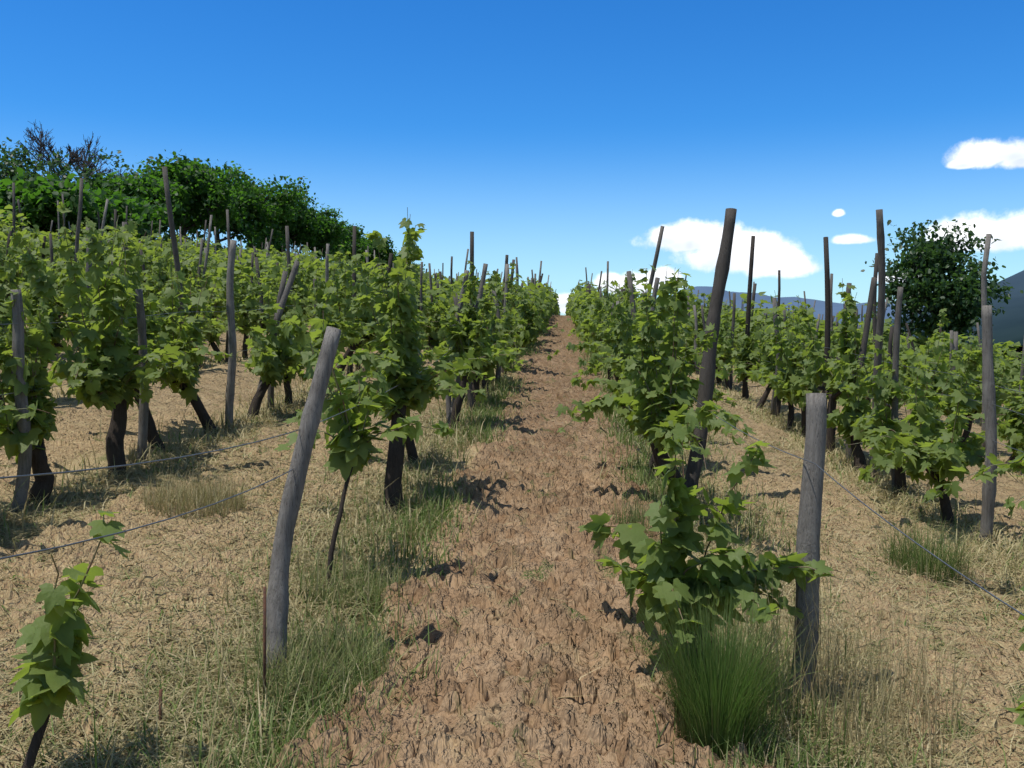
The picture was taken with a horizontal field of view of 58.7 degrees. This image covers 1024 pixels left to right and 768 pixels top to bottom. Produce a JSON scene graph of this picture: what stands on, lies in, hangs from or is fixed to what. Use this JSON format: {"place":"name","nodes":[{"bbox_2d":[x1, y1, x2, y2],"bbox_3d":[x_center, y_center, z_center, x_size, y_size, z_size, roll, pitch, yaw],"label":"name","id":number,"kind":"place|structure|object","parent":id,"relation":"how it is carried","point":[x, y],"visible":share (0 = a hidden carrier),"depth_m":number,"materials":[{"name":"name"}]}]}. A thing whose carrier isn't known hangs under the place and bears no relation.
{"place":"outdoors","nodes":[
{"label":"outdoors","id":0,"kind":"place"},
{"bbox_2d":[0,309,1023,767],"bbox_3d":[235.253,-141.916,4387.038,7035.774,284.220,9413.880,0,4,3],"label":"ground","id":1,"kind":"structure","parent":0,"point":[546,495],"depth_m":4.51,"materials":[{"name":"soil"}]},
{"bbox_2d":[14,120,102,182],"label":"bare tree","id":2,"kind":"object","parent":1,"relation":"on","point":[43,146],"visible":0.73,"depth_m":56.06,"materials":[{"name":"brown plant"}]},
{"bbox_2d":[0,166,125,241],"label":"ridge tree","id":3,"kind":"object","parent":1,"relation":"on","point":[39,197],"visible":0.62,"depth_m":34.05,"materials":[{"name":"green plant"}]},
{"bbox_2d":[0,137,129,189],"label":"dark tree","id":4,"kind":"object","parent":1,"relation":"on","point":[7,171],"visible":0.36,"depth_m":44.72,"materials":[{"name":"green plant"}]},
{"bbox_2d":[67,149,133,179],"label":"tree","id":5,"kind":"object","parent":1,"relation":"on","point":[99,171],"visible":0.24,"depth_m":62.70,"materials":[{"name":"green plant"}]},
{"bbox_2d":[48,182,159,239],"bbox_3d":[-18.414,-6.630,38.427,6.241,3.744,5.441,-2,4,-29],"label":"ridge tree","id":6,"kind":"object","parent":1,"relation":"on","point":[138,217],"visible":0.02,"depth_m":38.02,"materials":[{"name":"green plant"}]},
{"bbox_2d":[0,204,274,259],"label":"vine row","id":7,"kind":"object","parent":1,"relation":"on","point":[9,217],"visible":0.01,"depth_m":26.41,"materials":[{"name":"green plant"}]},
{"bbox_2d":[79,168,203,234],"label":"ridge tree","id":8,"kind":"object","parent":1,"relation":"on","point":[136,186],"visible":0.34,"depth_m":47.76,"materials":[{"name":"green plant"}]},
{"bbox_2d":[107,188,179,242],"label":"ridge tree","id":9,"kind":"object","parent":1,"relation":"on","point":[151,215],"visible":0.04,"depth_m":42.20,"materials":[{"name":"green plant"}]},
{"bbox_2d":[0,232,306,284],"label":"vine row","id":10,"kind":"object","parent":1,"relation":"on","point":[219,254],"visible":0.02,"depth_m":32.90,"materials":[{"name":"green plant"}]},
{"bbox_2d":[42,222,284,258],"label":"vine row","id":11,"kind":"object","parent":1,"relation":"on","point":[83,235],"visible":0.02,"depth_m":34.05,"materials":[{"name":"green plant"}]},
{"bbox_2d":[0,219,356,264],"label":"vine row","id":12,"kind":"object","parent":1,"relation":"on","point":[178,238],"depth_m":47.65,"materials":[{"name":"green plant"}]},
{"bbox_2d":[0,225,362,326],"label":"vine row","id":13,"kind":"object","parent":1,"relation":"on","point":[197,253],"visible":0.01,"depth_m":23.45,"materials":[{"name":"green plant"}]},
{"bbox_2d":[127,149,256,240],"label":"ridge tree","id":14,"kind":"object","parent":1,"relation":"on","point":[196,176],"visible":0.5,"depth_m":52.74,"materials":[{"name":"green plant"}]},
{"bbox_2d":[0,225,386,287],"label":"vine row","id":15,"kind":"object","parent":1,"relation":"on","point":[40,250],"visible":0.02,"depth_m":24.00,"materials":[{"name":"green plant"}]},
{"bbox_2d":[0,217,443,355],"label":"vine row","id":16,"kind":"object","parent":1,"relation":"on","point":[155,276],"visible":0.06,"depth_m":16.95,"materials":[{"name":"green plant"}]},
{"bbox_2d":[186,158,269,251],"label":"ridge tree","id":17,"kind":"object","parent":1,"relation":"on","point":[248,226],"visible":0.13,"depth_m":62.52,"materials":[{"name":"green plant"}]},
{"bbox_2d":[0,231,478,405],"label":"vine row","id":18,"kind":"object","parent":1,"relation":"on","point":[31,301],"visible":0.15,"depth_m":14.26,"materials":[{"name":"green plant"}]},
{"bbox_2d":[155,233,356,263],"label":"vine row","id":19,"kind":"object","parent":1,"relation":"on","point":[167,240],"visible":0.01,"depth_m":59.54,"materials":[{"name":"green plant"}]},
{"bbox_2d":[0,202,522,504],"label":"vine row","id":20,"kind":"object","parent":1,"relation":"on","point":[111,373],"visible":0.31,"depth_m":6.52,"materials":[{"name":"green plant"}]},
{"bbox_2d":[222,168,310,255],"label":"ridge tree","id":21,"kind":"object","parent":1,"relation":"on","point":[267,214],"visible":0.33,"depth_m":65.81,"materials":[{"name":"green plant"}]},
{"bbox_2d":[7,207,563,767],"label":"vine row","id":22,"kind":"object","parent":1,"relation":"on","point":[55,639],"visible":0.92,"depth_m":6.02,"materials":[{"name":"green plant"}]},
{"bbox_2d":[242,185,329,255],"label":"ridge tree","id":23,"kind":"object","parent":1,"relation":"on","point":[303,224],"visible":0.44,"depth_m":75.94,"materials":[{"name":"green plant"}]},
{"bbox_2d":[277,204,352,261],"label":"ridge tree","id":24,"kind":"object","parent":1,"relation":"on","point":[335,227],"visible":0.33,"depth_m":79.70,"materials":[{"name":"green plant"}]},
{"bbox_2d":[317,222,379,261],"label":"ridge tree","id":25,"kind":"object","parent":1,"relation":"on","point":[361,246],"visible":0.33,"depth_m":93.68,"materials":[{"name":"green plant"}]},
{"bbox_2d":[350,235,398,268],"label":"ridge tree","id":26,"kind":"object","parent":1,"relation":"on","point":[384,255],"visible":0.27,"depth_m":100.68,"materials":[{"name":"green plant"}]},
{"bbox_2d":[384,252,402,268],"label":"ridge tree","id":27,"kind":"object","parent":1,"relation":"on","point":[399,255],"visible":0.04,"depth_m":119.71,"materials":[{"name":"green plant"}]},
{"bbox_2d":[0,313,1023,767],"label":"grass","id":28,"kind":"structure","parent":1,"relation":"on","point":[726,697],"depth_m":3.76,"materials":[{"name":"plant"}]},
{"bbox_2d":[0,303,1023,736],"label":"wires and stakes","id":29,"kind":"object","parent":1,"relation":"on","point":[358,405],"visible":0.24,"depth_m":3.00,"materials":[{"name":"silver metal"}]},
{"bbox_2d":[2,167,1023,707],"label":"vineyard posts","id":30,"kind":"object","parent":1,"relation":"on","point":[808,515],"visible":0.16,"depth_m":6.96,"materials":[{"name":"grey wood"}]},
{"bbox_2d":[547,264,1023,725],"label":"vine row","id":31,"kind":"object","parent":1,"relation":"on","point":[653,387],"visible":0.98,"depth_m":3.94,"materials":[{"name":"green plant"}]},
{"bbox_2d":[608,279,1023,526],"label":"vine row","id":32,"kind":"object","parent":1,"relation":"on","point":[934,448],"visible":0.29,"depth_m":8.59,"materials":[{"name":"green plant"}]},
{"bbox_2d":[689,292,1023,463],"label":"vine row","id":33,"kind":"object","parent":1,"relation":"on","point":[1014,432],"visible":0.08,"depth_m":12.29,"materials":[{"name":"green plant"}]},
{"bbox_2d":[706,300,1023,423],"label":"vine row","id":34,"kind":"object","parent":1,"relation":"on","point":[886,331],"visible":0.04,"depth_m":18.80,"materials":[{"name":"green plant"}]},
{"bbox_2d":[738,305,1019,410],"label":"vine row","id":35,"kind":"object","parent":1,"relation":"on","point":[1000,358],"depth_m":21.33,"materials":[{"name":"green plant"}]},
{"bbox_2d":[835,323,1021,395],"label":"vine row","id":36,"kind":"object","parent":1,"relation":"on","point":[922,340],"visible":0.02,"depth_m":23.19,"materials":[{"name":"green plant"}]},
{"bbox_2d":[861,219,1022,341],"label":"tree","id":37,"kind":"object","parent":1,"relation":"on","point":[933,288],"visible":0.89,"depth_m":28.68,"materials":[{"name":"green plant"}]},
{"bbox_2d":[0,0,1023,315],"label":"sky","id":38,"kind":"structure","parent":0,"point":[564,135],"materials":[{"name":"blue"}]},
{"bbox_2d":[671,270,1023,349],"bbox_3d":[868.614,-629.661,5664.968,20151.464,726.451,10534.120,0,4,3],"label":"mountains","id":39,"kind":"structure","parent":0,"point":[1008,324],"depth_m":2787.40,"materials":[{"name":"stone"}]}
]}

